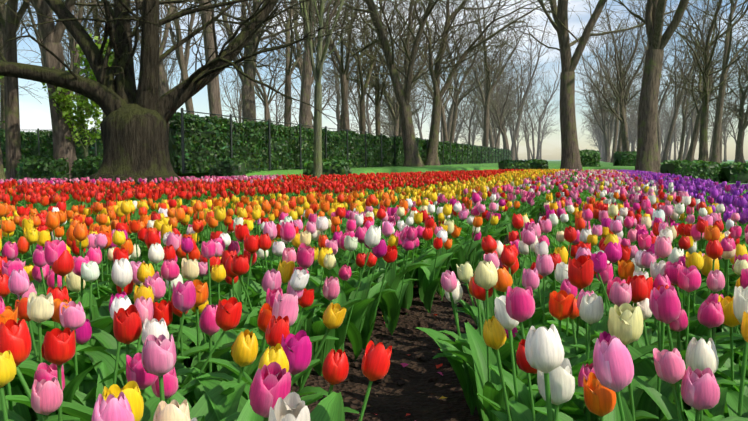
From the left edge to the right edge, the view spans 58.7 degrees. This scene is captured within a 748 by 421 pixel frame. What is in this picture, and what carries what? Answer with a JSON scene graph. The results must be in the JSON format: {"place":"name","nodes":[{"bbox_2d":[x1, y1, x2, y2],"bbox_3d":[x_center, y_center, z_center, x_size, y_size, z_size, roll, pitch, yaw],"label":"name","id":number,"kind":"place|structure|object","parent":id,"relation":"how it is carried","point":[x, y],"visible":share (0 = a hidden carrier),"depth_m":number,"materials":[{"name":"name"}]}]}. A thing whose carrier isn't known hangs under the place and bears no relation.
{"place":"outdoors","nodes":[
{"label":"outdoors","id":0,"kind":"place"},
{"bbox_2d":[4,160,747,182],"bbox_3d":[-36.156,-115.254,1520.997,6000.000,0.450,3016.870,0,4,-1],"label":"lawn","id":1,"kind":"structure","parent":0,"point":[554,164],"depth_m":31.93,"materials":[{"name":"plant"}]},
{"bbox_2d":[0,0,7,129],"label":"tree","id":2,"kind":"object","parent":1,"relation":"on","point":[2,97],"visible":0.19,"depth_m":48.34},
{"bbox_2d":[0,2,36,127],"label":"tree","id":3,"kind":"object","parent":1,"relation":"on","point":[17,45],"visible":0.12,"depth_m":51.17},
{"bbox_2d":[0,0,45,103],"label":"tree","id":4,"kind":"object","parent":1,"relation":"on","point":[1,6],"visible":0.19,"depth_m":34.64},
{"bbox_2d":[0,0,93,66],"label":"tree","id":5,"kind":"object","parent":1,"relation":"on","point":[38,31],"visible":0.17,"depth_m":26.45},
{"bbox_2d":[38,27,102,100],"bbox_3d":[-29.316,-12.661,64.904,7.226,16.843,7.569,4,6,43],"label":"tree","id":6,"kind":"object","parent":1,"relation":"on","point":[71,66],"visible":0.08,"depth_m":64.56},
{"bbox_2d":[17,1,134,127],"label":"tree","id":7,"kind":"object","parent":1,"relation":"on","point":[68,47],"visible":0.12,"depth_m":76.30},
{"bbox_2d":[53,0,139,76],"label":"tree","id":8,"kind":"object","parent":1,"relation":"on","point":[94,40],"visible":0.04,"depth_m":59.03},
{"bbox_2d":[53,0,140,96],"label":"tree","id":9,"kind":"object","parent":1,"relation":"on","point":[76,58],"visible":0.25,"depth_m":39.64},
{"bbox_2d":[26,0,168,118],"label":"tree","id":10,"kind":"object","parent":1,"relation":"on","point":[98,31],"visible":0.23,"depth_m":47.26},
{"bbox_2d":[85,0,195,96],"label":"tree","id":11,"kind":"object","parent":1,"relation":"on","point":[162,84],"visible":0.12,"depth_m":50.00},
{"bbox_2d":[131,23,184,87],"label":"tree","id":12,"kind":"object","parent":1,"relation":"on","point":[163,61],"visible":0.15,"depth_m":78.04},
{"bbox_2d":[112,0,228,114],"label":"tree","id":13,"kind":"object","parent":1,"relation":"on","point":[183,73],"visible":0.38,"depth_m":73.92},
{"bbox_2d":[135,7,216,108],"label":"tree","id":14,"kind":"object","parent":1,"relation":"on","point":[167,78],"visible":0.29,"depth_m":95.14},
{"bbox_2d":[199,0,221,117],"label":"tree","id":15,"kind":"object","parent":1,"relation":"on","point":[213,90],"visible":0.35,"depth_m":25.77,"materials":[{"name":"wood"}]},
{"bbox_2d":[184,0,285,122],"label":"tree","id":16,"kind":"object","parent":1,"relation":"on","point":[258,89],"visible":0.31,"depth_m":86.61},
{"bbox_2d":[219,40,270,122],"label":"tree","id":17,"kind":"object","parent":1,"relation":"on","point":[239,111],"visible":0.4,"depth_m":113.46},
{"bbox_2d":[159,0,352,122],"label":"tree","id":18,"kind":"object","parent":1,"relation":"on","point":[249,109],"visible":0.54,"depth_m":40.08,"materials":[{"name":"plant"}]},
{"bbox_2d":[1,108,510,173],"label":"fence","id":19,"kind":"object","parent":1,"relation":"on","point":[300,154],"visible":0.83,"depth_m":26.28,"materials":[{"name":"black"}]},
{"bbox_2d":[217,3,303,121],"bbox_3d":[-10.202,-13.553,65.764,10.563,18.382,8.578,-2,6,-34],"label":"tree","id":20,"kind":"object","parent":1,"relation":"on","point":[266,104],"visible":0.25,"depth_m":64.48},
{"bbox_2d":[257,58,298,125],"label":"tree","id":21,"kind":"object","parent":1,"relation":"on","point":[281,117],"visible":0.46,"depth_m":126.81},
{"bbox_2d":[277,86,313,125],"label":"tree","id":22,"kind":"object","parent":1,"relation":"on","point":[296,108],"visible":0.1,"depth_m":140.08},
{"bbox_2d":[262,0,336,126],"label":"tree","id":23,"kind":"object","parent":1,"relation":"on","point":[289,60],"visible":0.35,"depth_m":50.61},
{"bbox_2d":[261,0,346,128],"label":"tree","id":24,"kind":"object","parent":1,"relation":"on","point":[301,60],"visible":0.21,"depth_m":76.88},
{"bbox_2d":[266,8,351,128],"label":"tree","id":25,"kind":"object","parent":1,"relation":"on","point":[328,99],"visible":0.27,"depth_m":103.70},
{"bbox_2d":[299,24,374,130],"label":"tree","id":26,"kind":"object","parent":1,"relation":"on","point":[338,112],"visible":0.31,"depth_m":114.69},
{"bbox_2d":[282,0,396,130],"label":"tree","id":27,"kind":"object","parent":1,"relation":"on","point":[343,84],"visible":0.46,"depth_m":44.13,"materials":[{"name":"wood"}]},
{"bbox_2d":[287,0,401,127],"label":"tree","id":28,"kind":"object","parent":1,"relation":"on","point":[305,96],"visible":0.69,"depth_m":33.07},
{"bbox_2d":[321,48,368,131],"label":"tree","id":29,"kind":"object","parent":1,"relation":"on","point":[356,106],"visible":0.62,"depth_m":89.11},
{"bbox_2d":[331,35,395,133],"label":"tree","id":30,"kind":"object","parent":1,"relation":"on","point":[368,120],"visible":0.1,"depth_m":130.85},
{"bbox_2d":[315,0,415,133],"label":"tree","id":31,"kind":"object","parent":1,"relation":"on","point":[360,75],"visible":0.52,"depth_m":51.37,"materials":[{"name":"brown plant"}]},
{"bbox_2d":[325,0,406,128],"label":"tree","id":32,"kind":"object","parent":1,"relation":"on","point":[347,81],"visible":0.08,"depth_m":60.64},
{"bbox_2d":[323,0,413,135],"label":"tree","id":33,"kind":"object","parent":1,"relation":"on","point":[378,97],"visible":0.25,"depth_m":57.20,"materials":[{"name":"brown plant"}]},
{"bbox_2d":[0,112,747,185],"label":"hedges","id":34,"kind":"object","parent":1,"relation":"on","point":[284,151],"visible":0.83,"depth_m":24.13,"materials":[{"name":"green plant"}]},
{"bbox_2d":[370,83,392,133],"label":"tree","id":35,"kind":"object","parent":1,"relation":"on","point":[384,118],"visible":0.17,"depth_m":202.33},
{"bbox_2d":[359,72,416,136],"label":"tree","id":36,"kind":"object","parent":1,"relation":"on","point":[385,130],"visible":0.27,"depth_m":112.68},
{"bbox_2d":[345,27,431,128],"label":"tree","id":37,"kind":"object","parent":1,"relation":"on","point":[394,104],"visible":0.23,"depth_m":84.03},
{"bbox_2d":[350,5,433,136],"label":"tree","id":38,"kind":"object","parent":1,"relation":"on","point":[396,123],"visible":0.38,"depth_m":70.98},
{"bbox_2d":[380,72,416,134],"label":"tree","id":39,"kind":"object","parent":1,"relation":"on","point":[390,112],"visible":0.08,"depth_m":144.68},
{"bbox_2d":[313,0,500,166],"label":"tree","id":40,"kind":"object","parent":1,"relation":"on","point":[412,157],"visible":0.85,"depth_m":37.32,"materials":[{"name":"brown plant"}]},
{"bbox_2d":[338,0,479,136],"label":"tree","id":41,"kind":"object","parent":1,"relation":"on","point":[406,61],"visible":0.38,"depth_m":54.77,"materials":[{"name":"plant"}]},
{"bbox_2d":[381,1,441,132],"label":"tree","id":42,"kind":"object","parent":1,"relation":"on","point":[410,46],"visible":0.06,"depth_m":101.29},
{"bbox_2d":[383,6,469,140],"bbox_3d":[5.029,-12.667,64.595,8.950,16.947,8.229,1,4,9],"label":"tree","id":43,"kind":"object","parent":1,"relation":"on","point":[444,127],"visible":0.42,"depth_m":64.11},
{"bbox_2d":[410,68,447,138],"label":"tree","id":44,"kind":"object","parent":1,"relation":"on","point":[419,127],"visible":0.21,"depth_m":167.72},
{"bbox_2d":[417,30,453,141],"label":"tree","id":45,"kind":"object","parent":1,"relation":"on","point":[444,109],"visible":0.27,"depth_m":135.20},
{"bbox_2d":[404,16,468,106],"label":"tree","id":46,"kind":"object","parent":1,"relation":"on","point":[431,93],"visible":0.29,"depth_m":91.81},
{"bbox_2d":[445,79,483,142],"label":"tree","id":47,"kind":"object","parent":1,"relation":"on","point":[460,128],"visible":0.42,"depth_m":158.70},
{"bbox_2d":[447,73,484,144],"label":"tree","id":48,"kind":"object","parent":1,"relation":"on","point":[469,128],"visible":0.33,"depth_m":114.86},
{"bbox_2d":[416,1,518,140],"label":"tree","id":49,"kind":"object","parent":1,"relation":"on","point":[450,117],"visible":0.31,"depth_m":102.00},
{"bbox_2d":[418,0,517,142],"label":"tree","id":50,"kind":"object","parent":1,"relation":"on","point":[454,120],"visible":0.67,"depth_m":74.50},
{"bbox_2d":[460,106,481,144],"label":"tree","id":51,"kind":"object","parent":1,"relation":"on","point":[472,134],"visible":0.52,"depth_m":170.06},
{"bbox_2d":[461,92,491,141],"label":"tree","id":52,"kind":"object","parent":1,"relation":"on","point":[475,117],"visible":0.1,"depth_m":180.25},
{"bbox_2d":[460,62,500,147],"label":"tree","id":53,"kind":"object","parent":1,"relation":"on","point":[493,125],"visible":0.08,"depth_m":118.96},
{"bbox_2d":[375,0,586,164],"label":"tree","id":54,"kind":"object","parent":1,"relation":"on","point":[432,158],"visible":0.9,"depth_m":44.31,"materials":[{"name":"brown plant"}]},
{"bbox_2d":[461,32,517,145],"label":"tree","id":55,"kind":"object","parent":1,"relation":"on","point":[479,119],"visible":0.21,"depth_m":126.38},
{"bbox_2d":[446,0,534,146],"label":"tree","id":56,"kind":"object","parent":1,"relation":"on","point":[486,110],"visible":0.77,"depth_m":81.92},
{"bbox_2d":[453,1,527,147],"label":"tree","id":57,"kind":"object","parent":1,"relation":"on","point":[491,140],"visible":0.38,"depth_m":102.25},
{"bbox_2d":[449,35,534,148],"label":"tree","id":58,"kind":"object","parent":1,"relation":"on","point":[505,139],"visible":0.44,"depth_m":110.37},
{"bbox_2d":[470,53,528,144],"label":"tree","id":59,"kind":"object","parent":1,"relation":"on","point":[500,112],"visible":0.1,"depth_m":135.13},
{"bbox_2d":[480,85,519,148],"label":"tree","id":60,"kind":"object","parent":1,"relation":"on","point":[510,117],"visible":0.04,"depth_m":164.92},
{"bbox_2d":[479,49,529,147],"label":"tree","id":61,"kind":"object","parent":1,"relation":"on","point":[503,97],"visible":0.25,"depth_m":147.14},
{"bbox_2d":[494,80,519,160],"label":"tree","id":62,"kind":"object","parent":1,"relation":"on","point":[513,130],"visible":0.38,"depth_m":127.21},
{"bbox_2d":[483,34,538,159],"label":"tree","id":63,"kind":"object","parent":1,"relation":"on","point":[511,132],"visible":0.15,"depth_m":177.24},
{"bbox_2d":[484,44,540,147],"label":"tree","id":64,"kind":"object","parent":1,"relation":"on","point":[501,121],"visible":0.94,"depth_m":91.15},
{"bbox_2d":[489,0,556,159],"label":"tree","id":65,"kind":"object","parent":1,"relation":"on","point":[529,85],"visible":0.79,"depth_m":134.65,"materials":[{"name":"wood"}]},
{"bbox_2d":[515,117,530,151],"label":"tree","id":66,"kind":"object","parent":1,"relation":"on","point":[518,137],"visible":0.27,"depth_m":186.29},
{"bbox_2d":[514,112,535,157],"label":"tree","id":67,"kind":"object","parent":1,"relation":"on","point":[527,137],"visible":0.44,"depth_m":181.93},
{"bbox_2d":[514,97,539,159],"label":"tree","id":68,"kind":"object","parent":1,"relation":"on","point":[528,133],"visible":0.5,"depth_m":163.95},
{"bbox_2d":[514,82,540,159],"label":"tree","id":69,"kind":"object","parent":1,"relation":"on","point":[525,129],"visible":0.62,"depth_m":145.08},
{"bbox_2d":[512,65,545,159],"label":"tree","id":70,"kind":"object","parent":1,"relation":"on","point":[532,131],"visible":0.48,"depth_m":155.20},
{"bbox_2d":[526,98,560,158],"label":"tree","id":71,"kind":"object","parent":1,"relation":"on","point":[545,132],"visible":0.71,"depth_m":190.53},
{"bbox_2d":[528,49,584,159],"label":"tree","id":72,"kind":"object","parent":1,"relation":"on","point":[540,121],"visible":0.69,"depth_m":170.92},
{"bbox_2d":[475,0,707,171],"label":"tree","id":73,"kind":"object","parent":1,"relation":"on","point":[570,156],"visible":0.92,"depth_m":31.59,"materials":[{"name":"brown plant"}]},
{"bbox_2d":[580,92,613,160],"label":"tree","id":74,"kind":"object","parent":1,"relation":"on","point":[600,148],"visible":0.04,"depth_m":205.10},
{"bbox_2d":[581,79,619,160],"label":"tree","id":75,"kind":"object","parent":1,"relation":"on","point":[601,137],"visible":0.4,"depth_m":173.13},
{"bbox_2d":[584,105,619,146],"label":"tree","id":76,"kind":"object","parent":1,"relation":"on","point":[597,138],"visible":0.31,"depth_m":186.43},
{"bbox_2d":[576,48,628,158],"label":"tree","id":77,"kind":"object","parent":1,"relation":"on","point":[608,124],"visible":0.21,"depth_m":115.26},
{"bbox_2d":[575,36,632,161],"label":"tree","id":78,"kind":"object","parent":1,"relation":"on","point":[603,129],"visible":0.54,"depth_m":103.50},
{"bbox_2d":[571,34,636,151],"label":"tree","id":79,"kind":"object","parent":1,"relation":"on","point":[584,77],"visible":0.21,"depth_m":161.48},
{"bbox_2d":[575,42,638,126],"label":"tree","id":80,"kind":"object","parent":1,"relation":"on","point":[612,91],"visible":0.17,"depth_m":134.66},
{"bbox_2d":[559,11,664,161],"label":"tree","id":81,"kind":"object","parent":1,"relation":"on","point":[611,126],"visible":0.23,"depth_m":123.34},
{"bbox_2d":[586,0,645,151],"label":"tree","id":82,"kind":"object","parent":1,"relation":"on","point":[619,62],"visible":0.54,"depth_m":68.00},
{"bbox_2d":[575,1,668,150],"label":"tree","id":83,"kind":"object","parent":1,"relation":"on","point":[621,80],"visible":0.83,"depth_m":58.47,"materials":[{"name":"plant"}]},
{"bbox_2d":[606,109,637,150],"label":"tree","id":84,"kind":"object","parent":1,"relation":"on","point":[632,142],"visible":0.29,"depth_m":147.65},
{"bbox_2d":[579,3,673,162],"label":"tree","id":85,"kind":"object","parent":1,"relation":"on","point":[614,147],"visible":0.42,"depth_m":91.24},
{"bbox_2d":[619,82,639,149],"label":"tree","id":86,"kind":"object","parent":1,"relation":"on","point":[631,113],"visible":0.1,"depth_m":187.74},
{"bbox_2d":[580,0,684,151],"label":"tree","id":87,"kind":"object","parent":1,"relation":"on","point":[619,146],"visible":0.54,"depth_m":79.33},
{"bbox_2d":[628,104,638,150],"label":"tree","id":88,"kind":"object","parent":1,"relation":"on","point":[635,141],"visible":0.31,"depth_m":158.61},
{"bbox_2d":[602,0,688,174],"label":"tree","id":89,"kind":"object","parent":1,"relation":"on","point":[647,158],"visible":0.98,"depth_m":27.66,"materials":[{"name":"brown plant"}]},
{"bbox_2d":[626,92,670,130],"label":"tree","id":90,"kind":"object","parent":1,"relation":"on","point":[637,118],"visible":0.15,"depth_m":126.80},
{"bbox_2d":[627,43,672,119],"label":"tree","id":91,"kind":"object","parent":1,"relation":"on","point":[639,99],"visible":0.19,"depth_m":136.59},
{"bbox_2d":[635,89,667,151],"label":"tree","id":92,"kind":"object","parent":1,"relation":"on","point":[661,123],"visible":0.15,"depth_m":162.91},
{"bbox_2d":[659,115,666,139],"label":"tree","id":93,"kind":"object","parent":1,"relation":"on","point":[662,125],"visible":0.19,"depth_m":181.75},
{"bbox_2d":[622,0,718,161],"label":"tree","id":94,"kind":"object","parent":1,"relation":"on","point":[664,97],"visible":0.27,"depth_m":99.23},
{"bbox_2d":[661,88,681,158],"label":"tree","id":95,"kind":"object","parent":1,"relation":"on","point":[666,133],"visible":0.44,"depth_m":173.41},
{"bbox_2d":[663,100,688,159],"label":"tree","id":96,"kind":"object","parent":1,"relation":"on","point":[669,155],"visible":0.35,"depth_m":152.68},
{"bbox_2d":[660,66,695,159],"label":"tree","id":97,"kind":"object","parent":1,"relation":"on","point":[674,130],"visible":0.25,"depth_m":140.82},
{"bbox_2d":[637,0,721,162],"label":"tree","id":98,"kind":"object","parent":1,"relation":"on","point":[668,139],"visible":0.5,"depth_m":90.65,"materials":[{"name":"wood"}]},
{"bbox_2d":[662,41,719,160],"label":"tree","id":99,"kind":"object","parent":1,"relation":"on","point":[680,154],"visible":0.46,"depth_m":79.34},
{"bbox_2d":[635,0,747,161],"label":"tree","id":100,"kind":"object","parent":1,"relation":"on","point":[704,52],"visible":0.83,"depth_m":39.25,"materials":[{"name":"brown plant"}]},
{"bbox_2d":[661,39,730,159],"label":"tree","id":101,"kind":"object","parent":1,"relation":"on","point":[692,121],"visible":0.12,"depth_m":118.25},
{"bbox_2d":[645,1,747,160],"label":"tree","id":102,"kind":"object","parent":1,"relation":"on","point":[691,150],"visible":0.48,"depth_m":67.05,"materials":[{"name":"wood"}]},
{"bbox_2d":[667,49,726,160],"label":"tree","id":103,"kind":"object","parent":1,"relation":"on","point":[687,139],"visible":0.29,"depth_m":129.15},
{"bbox_2d":[690,5,747,162],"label":"tree","id":104,"kind":"object","parent":1,"relation":"on","point":[742,127],"visible":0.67,"depth_m":78.73,"materials":[{"name":"wood"}]},
{"bbox_2d":[693,0,747,162],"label":"tree","id":105,"kind":"object","parent":1,"relation":"on","point":[715,155],"visible":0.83,"depth_m":55.02,"materials":[{"name":"wood"}]},
{"bbox_2d":[695,75,746,162],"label":"tree","id":106,"kind":"object","parent":1,"relation":"on","point":[714,108],"visible":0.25,"depth_m":92.35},
{"bbox_2d":[708,98,739,161],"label":"tree","id":107,"kind":"object","parent":1,"relation":"on","point":[724,138],"visible":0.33,"depth_m":138.20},
{"bbox_2d":[708,49,741,160],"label":"tree","id":108,"kind":"object","parent":1,"relation":"on","point":[710,153],"visible":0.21,"depth_m":104.15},
{"bbox_2d":[708,97,744,142],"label":"tree","id":109,"kind":"object","parent":1,"relation":"on","point":[734,133],"visible":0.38,"depth_m":125.53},
{"bbox_2d":[708,74,745,136],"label":"tree","id":110,"kind":"object","parent":1,"relation":"on","point":[727,114],"visible":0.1,"depth_m":149.96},
{"bbox_2d":[713,10,747,89],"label":"tree","id":111,"kind":"object","parent":1,"relation":"on","point":[743,20],"visible":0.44,"depth_m":70.21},
{"bbox_2d":[6,0,747,159],"label":"sky","id":112,"kind":"structure","parent":0,"point":[34,115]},
{"bbox_2d":[708,182,747,194],"bbox_3d":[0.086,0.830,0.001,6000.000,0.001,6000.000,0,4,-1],"label":"ground","id":113,"kind":"structure","parent":0,"point":[728,183],"depth_m":23.35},
{"bbox_2d":[18,0,203,178],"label":"tree","id":114,"kind":"object","parent":113,"relation":"on","point":[64,147],"visible":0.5,"depth_m":16.65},
{"bbox_2d":[291,179,575,420],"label":"soil","id":115,"kind":"structure","parent":113,"relation":"on","point":[416,395],"depth_m":2.45,"materials":[{"name":"soil"}]},
{"bbox_2d":[0,140,6,180],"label":"tree","id":116,"kind":"object","parent":115,"relation":"on","point":[2,175],"visible":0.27,"depth_m":13.68,"materials":[{"name":"brown plant"}]},
{"bbox_2d":[0,0,112,179],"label":"tree","id":117,"kind":"object","parent":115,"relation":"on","point":[12,119],"visible":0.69,"depth_m":16.95,"materials":[{"name":"brown plant"}]},
{"bbox_2d":[52,54,114,158],"bbox_3d":[-7.264,-2.606,17.041,1.871,3.964,0.958,-1,4,-12],"label":"sapling wood","id":118,"kind":"object","parent":115,"relation":"on","point":[85,148],"visible":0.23,"depth_m":17.12,"materials":[{"name":"brown plant"}]},
{"bbox_2d":[0,29,113,146],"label":"spring leaves","id":119,"kind":"object","parent":118,"relation":"attached to","point":[86,106],"visible":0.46,"depth_m":16.84,"materials":[{"name":"green plant"}]},
{"bbox_2d":[0,0,359,189],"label":"tree","id":120,"kind":"object","parent":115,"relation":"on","point":[134,125],"visible":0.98,"depth_m":13.32,"materials":[{"name":"brown plant"}]},
{"bbox_2d":[287,0,356,186],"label":"tree","id":121,"kind":"object","parent":115,"relation":"on","point":[317,75],"visible":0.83,"depth_m":15.69,"materials":[{"name":"plant"}]},
{"bbox_2d":[0,169,747,420],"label":"tulips","id":122,"kind":"object","parent":115,"relation":"on","point":[614,295],"visible":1,"depth_m":2.16,"materials":[{"name":"multicoloured plant"}]},
{"bbox_2d":[376,286,475,420],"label":"fallen petals","id":123,"kind":"object","parent":115,"relation":"on","point":[437,367],"visible":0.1,"depth_m":2.59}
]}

